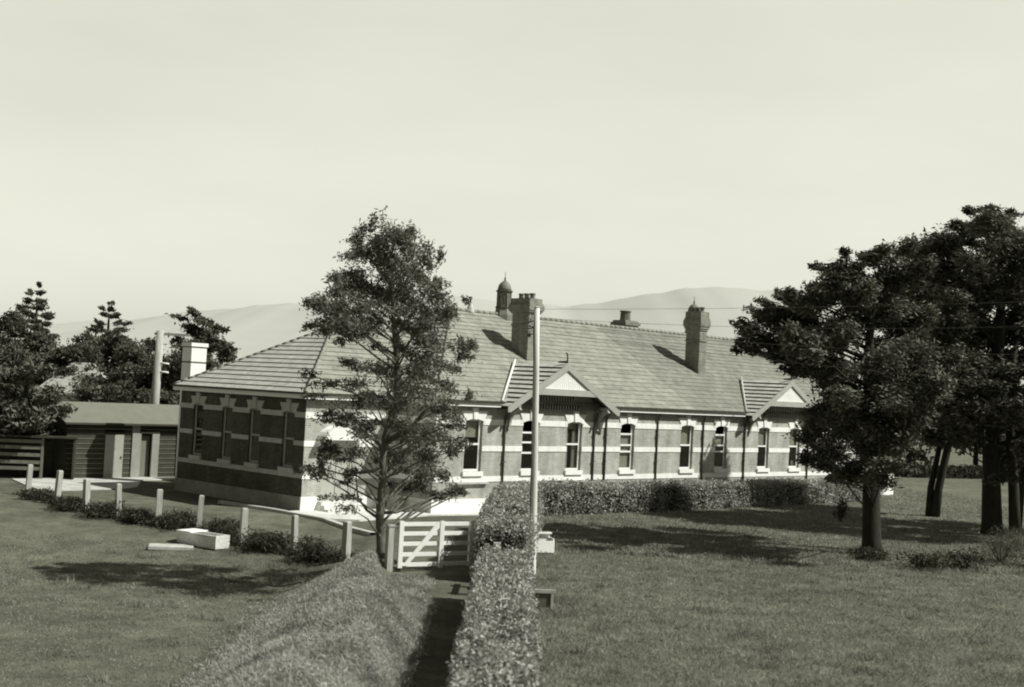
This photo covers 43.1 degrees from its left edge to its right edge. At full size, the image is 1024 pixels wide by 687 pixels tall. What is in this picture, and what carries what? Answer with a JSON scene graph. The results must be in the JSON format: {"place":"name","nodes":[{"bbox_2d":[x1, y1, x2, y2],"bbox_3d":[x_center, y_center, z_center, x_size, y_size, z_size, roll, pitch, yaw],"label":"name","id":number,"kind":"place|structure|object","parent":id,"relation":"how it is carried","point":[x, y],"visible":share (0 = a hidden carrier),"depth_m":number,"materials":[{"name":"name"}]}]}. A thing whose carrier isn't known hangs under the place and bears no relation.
{"place":"outdoors","nodes":[
{"label":"outdoors","id":0,"kind":"place"},
{"bbox_2d":[294,507,479,521],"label":"path","id":1,"kind":"structure","parent":0,"point":[357,517],"depth_m":53.34,"materials":[{"name":"concrete"}]},
{"bbox_2d":[399,497,412,511],"bbox_3d":[-4.540,6.885,55.499,0.600,0.600,0.600,3,-2,0],"label":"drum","id":2,"kind":"object","parent":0,"point":[408,501],"visible":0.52,"depth_m":55.27,"materials":[{"name":"grey"}]},
{"bbox_2d":[0,443,1023,686],"bbox_3d":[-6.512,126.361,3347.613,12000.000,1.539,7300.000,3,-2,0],"label":"ground","id":3,"kind":"structure","parent":0,"point":[24,518],"depth_m":37.06,"materials":[{"name":"grey plant"}]},
{"bbox_2d":[0,344,38,408],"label":"broad tree","id":4,"kind":"object","parent":3,"relation":"on","point":[11,358],"visible":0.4,"depth_m":83.97,"materials":[{"name":"green plant"}]},
{"bbox_2d":[0,307,41,368],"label":"broad tree","id":5,"kind":"object","parent":3,"relation":"on","point":[12,321],"visible":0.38,"depth_m":89.86,"materials":[{"name":"green plant"}]},
{"bbox_2d":[25,464,32,489],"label":"fence post","id":6,"kind":"object","parent":3,"relation":"on","point":[28,484],"visible":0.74,"depth_m":54.59,"materials":[{"name":"white wood"}]},
{"bbox_2d":[4,281,59,346],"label":"fir tree","id":7,"kind":"object","parent":3,"relation":"on","point":[41,303],"visible":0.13,"depth_m":97.15,"materials":[{"name":"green plant"}]},
{"bbox_2d":[15,486,61,500],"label":"bush","id":8,"kind":"object","parent":3,"relation":"on","point":[25,493],"visible":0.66,"depth_m":52.74,"materials":[{"name":"green plant"}]},
{"bbox_2d":[0,359,77,477],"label":"broad tree","id":9,"kind":"object","parent":3,"relation":"on","point":[31,415],"visible":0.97,"depth_m":62.67,"materials":[{"name":"grey plant"}]},
{"bbox_2d":[0,433,78,479],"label":"open shed","id":10,"kind":"structure","parent":3,"relation":"on","point":[38,454],"depth_m":62.79,"materials":[{"name":"grey wood"}]},
{"bbox_2d":[7,341,104,389],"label":"broad tree","id":11,"kind":"object","parent":3,"relation":"on","point":[67,355],"visible":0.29,"depth_m":88.92,"materials":[{"name":"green plant"}]},
{"bbox_2d":[54,470,63,497],"bbox_3d":[-18.156,5.894,51.891,0.206,1.643,0.228,2,-4,41],"label":"fence post","id":12,"kind":"object","parent":3,"relation":"on","point":[59,481],"visible":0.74,"depth_m":51.85,"materials":[{"name":"white wood"}]},
{"bbox_2d":[11,328,109,367],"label":"broad tree","id":13,"kind":"object","parent":3,"relation":"on","point":[40,341],"visible":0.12,"depth_m":92.63,"materials":[{"name":"green plant"}]},
{"bbox_2d":[45,493,90,511],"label":"bush","id":14,"kind":"object","parent":3,"relation":"on","point":[61,502],"visible":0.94,"depth_m":50.17,"materials":[{"name":"green plant"}]},
{"bbox_2d":[33,362,105,427],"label":"cottage","id":15,"kind":"structure","parent":3,"relation":"on","point":[63,380],"depth_m":87.41,"materials":[{"name":"white paint"}]},
{"bbox_2d":[82,479,90,507],"bbox_3d":[-16.506,6.040,50.336,0.218,1.556,0.218,-1,-3,40],"label":"fence post","id":16,"kind":"object","parent":3,"relation":"on","point":[86,488],"visible":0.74,"depth_m":50.27,"materials":[{"name":"white wood"}]},
{"bbox_2d":[11,477,174,490],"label":"yard","id":17,"kind":"structure","parent":3,"relation":"on","point":[74,484],"depth_m":61.37,"materials":[{"name":"concrete"}]},
{"bbox_2d":[84,318,102,336],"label":"broad tree","id":18,"kind":"object","parent":3,"relation":"on","point":[94,320],"visible":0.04,"depth_m":100.57,"materials":[{"name":"green plant"}]},
{"bbox_2d":[79,498,129,519],"bbox_3d":[-15.532,6.273,49.304,1.951,0.886,1.857,3,-2,0],"label":"bush","id":19,"kind":"object","parent":3,"relation":"on","point":[108,507],"visible":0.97,"depth_m":49.07,"materials":[{"name":"green plant"}]},
{"bbox_2d":[81,300,133,364],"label":"fir tree","id":20,"kind":"object","parent":3,"relation":"on","point":[98,326],"visible":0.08,"depth_m":95.97,"materials":[{"name":"green plant"}]},
{"bbox_2d":[70,378,150,403],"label":"broad tree","id":21,"kind":"object","parent":3,"relation":"on","point":[117,392],"visible":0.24,"depth_m":74.92,"materials":[{"name":"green plant"}]},
{"bbox_2d":[46,401,178,477],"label":"weatherboard shed","id":22,"kind":"structure","parent":3,"relation":"on","point":[117,440],"depth_m":65.66,"materials":[{"name":"wood"}]},
{"bbox_2d":[103,435,123,477],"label":"door","id":23,"kind":"structure","parent":22,"relation":"in","point":[113,453],"depth_m":65.20,"materials":[{"name":"wood"}]},
{"bbox_2d":[139,436,149,476],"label":"door","id":24,"kind":"structure","parent":22,"relation":"in","point":[144,455],"depth_m":66.71,"materials":[{"name":"wood"}]},
{"bbox_2d":[115,483,121,517],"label":"fence post","id":25,"kind":"object","parent":3,"relation":"on","point":[118,492],"visible":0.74,"depth_m":49.28,"materials":[{"name":"white wood"}]},
{"bbox_2d":[73,342,169,391],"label":"broad tree","id":26,"kind":"object","parent":3,"relation":"on","point":[137,355],"visible":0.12,"depth_m":86.35,"materials":[{"name":"green plant"}]},
{"bbox_2d":[93,330,166,367],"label":"broad tree","id":27,"kind":"object","parent":3,"relation":"on","point":[115,338],"visible":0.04,"depth_m":91.30,"materials":[{"name":"green plant"}]},
{"bbox_2d":[117,506,154,522],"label":"bush","id":28,"kind":"object","parent":3,"relation":"on","point":[141,513],"visible":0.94,"depth_m":48.48,"materials":[{"name":"green plant"}]},
{"bbox_2d":[105,359,180,402],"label":"broad tree","id":29,"kind":"object","parent":3,"relation":"on","point":[141,377],"visible":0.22,"depth_m":82.44,"materials":[{"name":"green plant"}]},
{"bbox_2d":[154,489,162,525],"bbox_3d":[-13.174,6.257,48.376,0.230,1.643,0.224,4,-4,-21],"label":"fence post","id":30,"kind":"object","parent":3,"relation":"on","point":[159,500],"visible":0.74,"depth_m":48.30,"materials":[{"name":"white wood"}]},
{"bbox_2d":[148,388,179,404],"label":"broad tree","id":31,"kind":"object","parent":3,"relation":"on","point":[166,398],"visible":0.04,"depth_m":77.77,"materials":[{"name":"green plant"}]},
{"bbox_2d":[150,330,189,403],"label":"utility pole","id":32,"kind":"object","parent":3,"relation":"on","point":[156,380],"visible":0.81,"depth_m":74.79,"materials":[{"name":"white paint"}]},
{"bbox_2d":[148,543,193,549],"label":"slab","id":33,"kind":"structure","parent":3,"relation":"on","point":[156,546],"depth_m":44.73,"materials":[{"name":"concrete"}]},
{"bbox_2d":[149,507,202,530],"bbox_3d":[-12.397,6.529,48.127,1.950,0.920,2.042,4,-2,-32],"label":"bush","id":34,"kind":"object","parent":3,"relation":"on","point":[185,518],"visible":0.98,"depth_m":47.85,"materials":[{"name":"green plant"}]},
{"bbox_2d":[12,486,361,566],"bbox_3d":[-13.075,6.688,48.527,20.131,1.312,2.761,1,-3,36],"label":"fence growth","id":35,"kind":"object","parent":3,"relation":"on","point":[235,539],"visible":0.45,"depth_m":46.71,"materials":[{"name":"grey plant"}]},
{"bbox_2d":[175,342,208,476],"bbox_3d":[-15.797,3.510,63.834,0.940,7.080,0.940,1,-3,45],"label":"chimney stack","id":36,"kind":"object","parent":3,"relation":"on","point":[193,361],"visible":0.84,"depth_m":63.67,"materials":[{"name":"white paint"}]},
{"bbox_2d":[163,335,224,364],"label":"broad tree","id":37,"kind":"object","parent":3,"relation":"on","point":[174,354],"visible":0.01,"depth_m":96.42,"materials":[{"name":"green plant"}]},
{"bbox_2d":[196,495,204,526],"bbox_3d":[-11.578,6.397,48.095,0.209,1.556,0.193,6,-1,-18],"label":"fence post","id":38,"kind":"object","parent":3,"relation":"on","point":[200,509],"visible":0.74,"depth_m":48.02,"materials":[{"name":"white wood"}]},
{"bbox_2d":[162,306,240,372],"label":"pine tree","id":39,"kind":"object","parent":3,"relation":"on","point":[221,347],"visible":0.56,"depth_m":83.89,"materials":[{"name":"grey plant"}]},
{"bbox_2d":[176,528,229,548],"bbox_3d":[-10.857,6.864,45.656,1.954,0.492,0.845,2,-2,34],"label":"trough","id":40,"kind":"object","parent":3,"relation":"on","point":[199,538],"visible":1,"depth_m":45.33,"materials":[{"name":"concrete"}]},
{"bbox_2d":[201,517,249,534],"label":"bush","id":41,"kind":"object","parent":3,"relation":"on","point":[232,524],"visible":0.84,"depth_m":47.07,"materials":[{"name":"green plant"}]},
{"bbox_2d":[215,352,236,365],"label":"broad tree","id":42,"kind":"object","parent":3,"relation":"on","point":[220,360],"visible":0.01,"depth_m":88.31,"materials":[{"name":"green plant"}]},
{"bbox_2d":[239,508,248,546],"bbox_3d":[-9.493,6.619,45.902,0.241,1.602,0.230,5,-4,-30],"label":"fence post","id":43,"kind":"object","parent":3,"relation":"on","point":[244,519],"visible":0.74,"depth_m":45.82,"materials":[{"name":"white wood"}]},
{"bbox_2d":[235,527,290,551],"bbox_3d":[-8.588,6.840,45.406,2.234,0.995,2.004,4,-2,-25],"label":"bush","id":44,"kind":"object","parent":3,"relation":"on","point":[257,536],"visible":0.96,"depth_m":45.06,"materials":[{"name":"green plant"}]},
{"bbox_2d":[290,515,298,552],"bbox_3d":[-7.519,6.759,44.869,0.188,1.642,0.200,1,-2,44],"label":"fence post","id":45,"kind":"object","parent":3,"relation":"on","point":[294,525],"visible":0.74,"depth_m":44.81,"materials":[{"name":"white wood"}]},
{"bbox_2d":[218,500,375,535],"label":"kerb","id":46,"kind":"structure","parent":3,"relation":"on","point":[340,525],"depth_m":51.84,"materials":[{"name":"concrete"}]},
{"bbox_2d":[169,549,443,686],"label":"bank growth","id":47,"kind":"object","parent":3,"relation":"on","point":[397,623],"visible":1,"depth_m":25.74,"materials":[{"name":"grey plant"}]},
{"bbox_2d":[283,533,340,563],"bbox_3d":[-6.730,6.906,43.657,1.855,1.084,1.970,1,-3,45],"label":"bush","id":48,"kind":"object","parent":3,"relation":"on","point":[311,552],"visible":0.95,"depth_m":43.55,"materials":[{"name":"green plant"}]},
{"bbox_2d":[341,521,351,560],"bbox_3d":[-5.480,6.660,42.929,0.233,1.556,0.249,2,0,39],"label":"fence post","id":49,"kind":"object","parent":3,"relation":"on","point":[346,538],"visible":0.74,"depth_m":42.86,"materials":[{"name":"white wood"}]},
{"bbox_2d":[292,205,481,566],"bbox_3d":[-3.824,1.471,39.022,5.879,11.196,7.097,3,-2,0],"label":"pine tree","id":50,"kind":"object","parent":3,"relation":"on","point":[338,319],"visible":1,"depth_m":38.43,"materials":[{"name":"grey plant"}]},
{"bbox_2d":[384,524,395,571],"bbox_3d":[-3.601,6.141,38.147,0.240,1.630,0.240,4,-2,-30],"label":"gate post","id":51,"kind":"object","parent":3,"relation":"on","point":[389,548],"visible":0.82,"depth_m":38.07,"materials":[{"name":"white wood"}]},
{"bbox_2d":[395,520,474,567],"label":"gate","id":52,"kind":"structure","parent":51,"relation":"attached to","point":[420,545],"depth_m":38.68,"materials":[{"name":"white paint"}]},
{"bbox_2d":[445,539,546,686],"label":"hedge","id":53,"kind":"object","parent":3,"relation":"on","point":[497,643],"visible":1,"depth_m":22.31,"materials":[{"name":"grey plant"}]},
{"bbox_2d":[494,542,500,550],"bbox_3d":[-0.439,6.184,35.149,0.200,1.450,1.800,3,-2,0],"label":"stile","id":54,"kind":"object","parent":3,"relation":"on","point":[496,543],"visible":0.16,"depth_m":35.62,"materials":[{"name":"white wood"}]},
{"bbox_2d":[468,480,545,577],"bbox_3d":[-0.008,6.024,43.501,2.154,2.353,14.217,3,-2,3],"label":"hedge","id":55,"kind":"object","parent":3,"relation":"on","point":[505,519],"visible":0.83,"depth_m":37.92,"materials":[{"name":"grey plant"}]},
{"bbox_2d":[170,272,893,512],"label":"brick building","id":56,"kind":"structure","parent":3,"relation":"on","point":[618,411],"depth_m":61.34,"materials":[{"name":"grey brick"}]},
{"bbox_2d":[188,392,206,459],"bbox_3d":[-14.400,3.789,59.568,1.320,3.080,0.260,1,-3,45],"label":"window","id":57,"kind":"structure","parent":56,"relation":"in","point":[197,400],"depth_m":59.66,"materials":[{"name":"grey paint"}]},
{"bbox_2d":[217,394,236,463],"bbox_3d":[-12.697,3.815,57.871,1.320,3.080,0.260,1,-3,45],"label":"window","id":58,"kind":"structure","parent":56,"relation":"in","point":[227,402],"depth_m":57.99,"materials":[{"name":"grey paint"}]},
{"bbox_2d":[244,396,264,467],"bbox_3d":[-11.176,3.839,56.371,1.320,3.080,0.260,1,-3,45],"label":"window","id":59,"kind":"structure","parent":56,"relation":"in","point":[254,404],"depth_m":56.45,"materials":[{"name":"grey paint"}]},
{"bbox_2d":[277,399,298,472],"bbox_3d":[-9.393,3.867,54.604,1.320,3.080,0.260,1,-3,45],"label":"window","id":60,"kind":"structure","parent":56,"relation":"in","point":[288,407],"depth_m":54.71,"materials":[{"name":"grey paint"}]},
{"bbox_2d":[321,443,352,500],"bbox_3d":[-7.462,5.425,55.026,0.120,2.440,1.550,1,-3,45],"label":"door","id":61,"kind":"structure","parent":56,"relation":"in","point":[326,487],"depth_m":55.01,"materials":[{"name":"paint"}]},
{"bbox_2d":[461,407,487,475],"bbox_3d":[-1.770,4.325,57.236,0.390,3.020,1.560,1,-3,45],"label":"window","id":62,"kind":"structure","parent":56,"relation":"in","point":[473,416],"depth_m":57.37,"materials":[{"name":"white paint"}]},
{"bbox_2d":[519,409,543,475],"bbox_3d":[0.818,4.550,59.778,0.280,3.020,1.560,1,-3,45],"label":"window","id":63,"kind":"structure","parent":56,"relation":"in","point":[525,417],"depth_m":59.63,"materials":[{"name":"white paint"}]},
{"bbox_2d":[564,411,586,474],"bbox_3d":[2.882,4.736,61.970,0.440,3.020,1.560,1,-3,45],"label":"window","id":64,"kind":"structure","parent":56,"relation":"in","point":[572,420],"depth_m":62.18,"materials":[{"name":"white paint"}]},
{"bbox_2d":[618,413,638,473],"bbox_3d":[5.680,4.981,64.762,0.390,3.020,1.560,1,-3,45],"label":"window","id":65,"kind":"structure","parent":56,"relation":"in","point":[625,453],"depth_m":64.90,"materials":[{"name":"white paint"}]},
{"bbox_2d":[678,415,696,472],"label":"window","id":66,"kind":"structure","parent":56,"relation":"in","point":[687,422],"depth_m":68.38,"materials":[{"name":"white paint"}]},
{"bbox_2d":[713,417,730,472],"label":"window","id":67,"kind":"structure","parent":56,"relation":"in","point":[722,422],"depth_m":70.48,"materials":[{"name":"white paint"}]},
{"bbox_2d":[756,418,772,471],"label":"window","id":68,"kind":"structure","parent":56,"relation":"in","point":[762,425],"depth_m":73.43,"materials":[{"name":"white paint"}]},
{"bbox_2d":[788,419,802,471],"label":"window","id":69,"kind":"structure","parent":56,"relation":"in","point":[791,468],"depth_m":75.70,"materials":[{"name":"white paint"}]},
{"bbox_2d":[528,306,539,574],"bbox_3d":[0.616,3.032,39.117,0.642,8.352,0.250,3,-2,0],"label":"utility pole","id":70,"kind":"object","parent":3,"relation":"on","point":[534,448],"visible":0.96,"depth_m":39.07,"materials":[{"name":"wood"}]},
{"bbox_2d":[532,324,1015,354],"bbox_3d":[10.707,0.061,39.344,20.373,0.247,0.009,3,-2,-1],"label":"overhead wire","id":71,"kind":"object","parent":70,"relation":"attached to","point":[778,344],"visible":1,"depth_m":39.31,"materials":[{"name":"grey metal"}]},
{"bbox_2d":[543,318,1023,328],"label":"overhead wire","id":72,"kind":"object","parent":70,"relation":"attached to","point":[776,327],"visible":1,"depth_m":39.35,"materials":[{"name":"grey metal"}]},
{"bbox_2d":[544,332,1023,384],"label":"overhead wire","id":73,"kind":"object","parent":70,"relation":"attached to","point":[781,361],"visible":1,"depth_m":39.29,"materials":[{"name":"grey metal"}]},
{"bbox_2d":[695,302,1007,308],"bbox_3d":[10.843,-1.197,39.390,20.076,1.360,0.009,3,-2,-1],"label":"overhead wire","id":74,"kind":"object","parent":70,"relation":"attached to","point":[841,306],"visible":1,"depth_m":39.38,"materials":[{"name":"grey metal"}]},
{"bbox_2d":[534,589,555,610],"bbox_3d":[0.703,6.476,32.592,0.770,0.600,0.080,3,-2,-6],"label":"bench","id":75,"kind":"object","parent":3,"relation":"on","point":[544,598],"visible":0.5,"depth_m":32.60,"materials":[{"name":"grey wood"}]},
{"bbox_2d":[536,532,554,552],"bbox_3d":[1.026,6.797,44.402,0.799,0.646,0.544,4,-2,-20],"label":"box","id":76,"kind":"object","parent":3,"relation":"on","point":[546,541],"visible":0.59,"depth_m":44.22,"materials":[{"name":"white paint"}]},
{"bbox_2d":[660,481,692,509],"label":"bush","id":77,"kind":"object","parent":3,"relation":"on","point":[674,500],"visible":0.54,"depth_m":63.38,"materials":[{"name":"green plant"}]},
{"bbox_2d":[518,476,884,515],"bbox_3d":[11.236,7.832,67.853,2.441,1.864,30.524,1,-3,45],"label":"hedge","id":78,"kind":"object","parent":3,"relation":"on","point":[572,497],"visible":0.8,"depth_m":64.10,"materials":[{"name":"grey plant"}]},
{"bbox_2d":[832,497,849,521],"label":"bush","id":79,"kind":"object","parent":3,"relation":"on","point":[841,513],"visible":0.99,"depth_m":61.85,"materials":[{"name":"green plant"}]},
{"bbox_2d":[729,235,964,554],"bbox_3d":[12.364,1.945,48.802,8.799,12.506,11.087,3,-2,0],"label":"cypress tree","id":80,"kind":"object","parent":3,"relation":"on","point":[872,416],"visible":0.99,"depth_m":47.40,"materials":[{"name":"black plant"}]},
{"bbox_2d":[848,545,894,560],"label":"bush","id":81,"kind":"object","parent":3,"relation":"on","point":[868,552],"visible":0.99,"depth_m":46.78,"materials":[{"name":"green plant"}]},
{"bbox_2d":[895,550,954,569],"bbox_3d":[14.366,7.575,45.219,1.966,0.760,1.919,2,-2,28],"label":"bush","id":82,"kind":"object","parent":3,"relation":"on","point":[931,561],"visible":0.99,"depth_m":44.95,"materials":[{"name":"green plant"}]},
{"bbox_2d":[897,422,974,464],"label":"broad tree","id":83,"kind":"object","parent":3,"relation":"on","point":[917,454],"visible":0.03,"depth_m":117.64,"materials":[{"name":"green plant"}]},
{"bbox_2d":[878,279,995,516],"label":"cypress tree","id":84,"kind":"object","parent":3,"relation":"on","point":[933,501],"visible":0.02,"depth_m":67.74,"materials":[{"name":"black plant"}]},
{"bbox_2d":[873,203,1023,537],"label":"cypress tree","id":85,"kind":"object","parent":3,"relation":"on","point":[992,406],"visible":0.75,"depth_m":57.36,"materials":[{"name":"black plant"}]},
{"bbox_2d":[894,461,1018,478],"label":"hedge","id":86,"kind":"object","parent":3,"relation":"on","point":[965,471],"visible":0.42,"depth_m":108.66,"materials":[{"name":"green plant"}]},
{"bbox_2d":[934,426,981,465],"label":"broad tree","id":87,"kind":"object","parent":3,"relation":"on","point":[975,454],"visible":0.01,"depth_m":121.46,"materials":[{"name":"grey plant"}]},
{"bbox_2d":[937,546,997,570],"bbox_3d":[15.932,7.599,45.890,2.087,0.920,2.199,3,-2,0],"label":"bush","id":88,"kind":"object","parent":3,"relation":"on","point":[966,561],"visible":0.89,"depth_m":45.69,"materials":[{"name":"grey plant"}]},
{"bbox_2d":[974,266,1023,529],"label":"cypress tree","id":89,"kind":"object","parent":3,"relation":"on","point":[1021,431],"visible":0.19,"depth_m":61.78,"materials":[{"name":"plant"}]},
{"bbox_2d":[975,525,1023,564],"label":"bush","id":90,"kind":"object","parent":3,"relation":"on","point":[1009,549],"visible":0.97,"depth_m":48.12,"materials":[{"name":"plant"}]},
{"bbox_2d":[0,0,1023,324],"label":"sky","id":91,"kind":"structure","parent":0,"point":[158,157],"materials":[{"name":"white"}]},
{"bbox_2d":[1,287,1023,390],"bbox_3d":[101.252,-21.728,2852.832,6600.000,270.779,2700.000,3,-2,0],"label":"hills","id":92,"kind":"structure","parent":0,"point":[255,328],"depth_m":2681.46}
]}

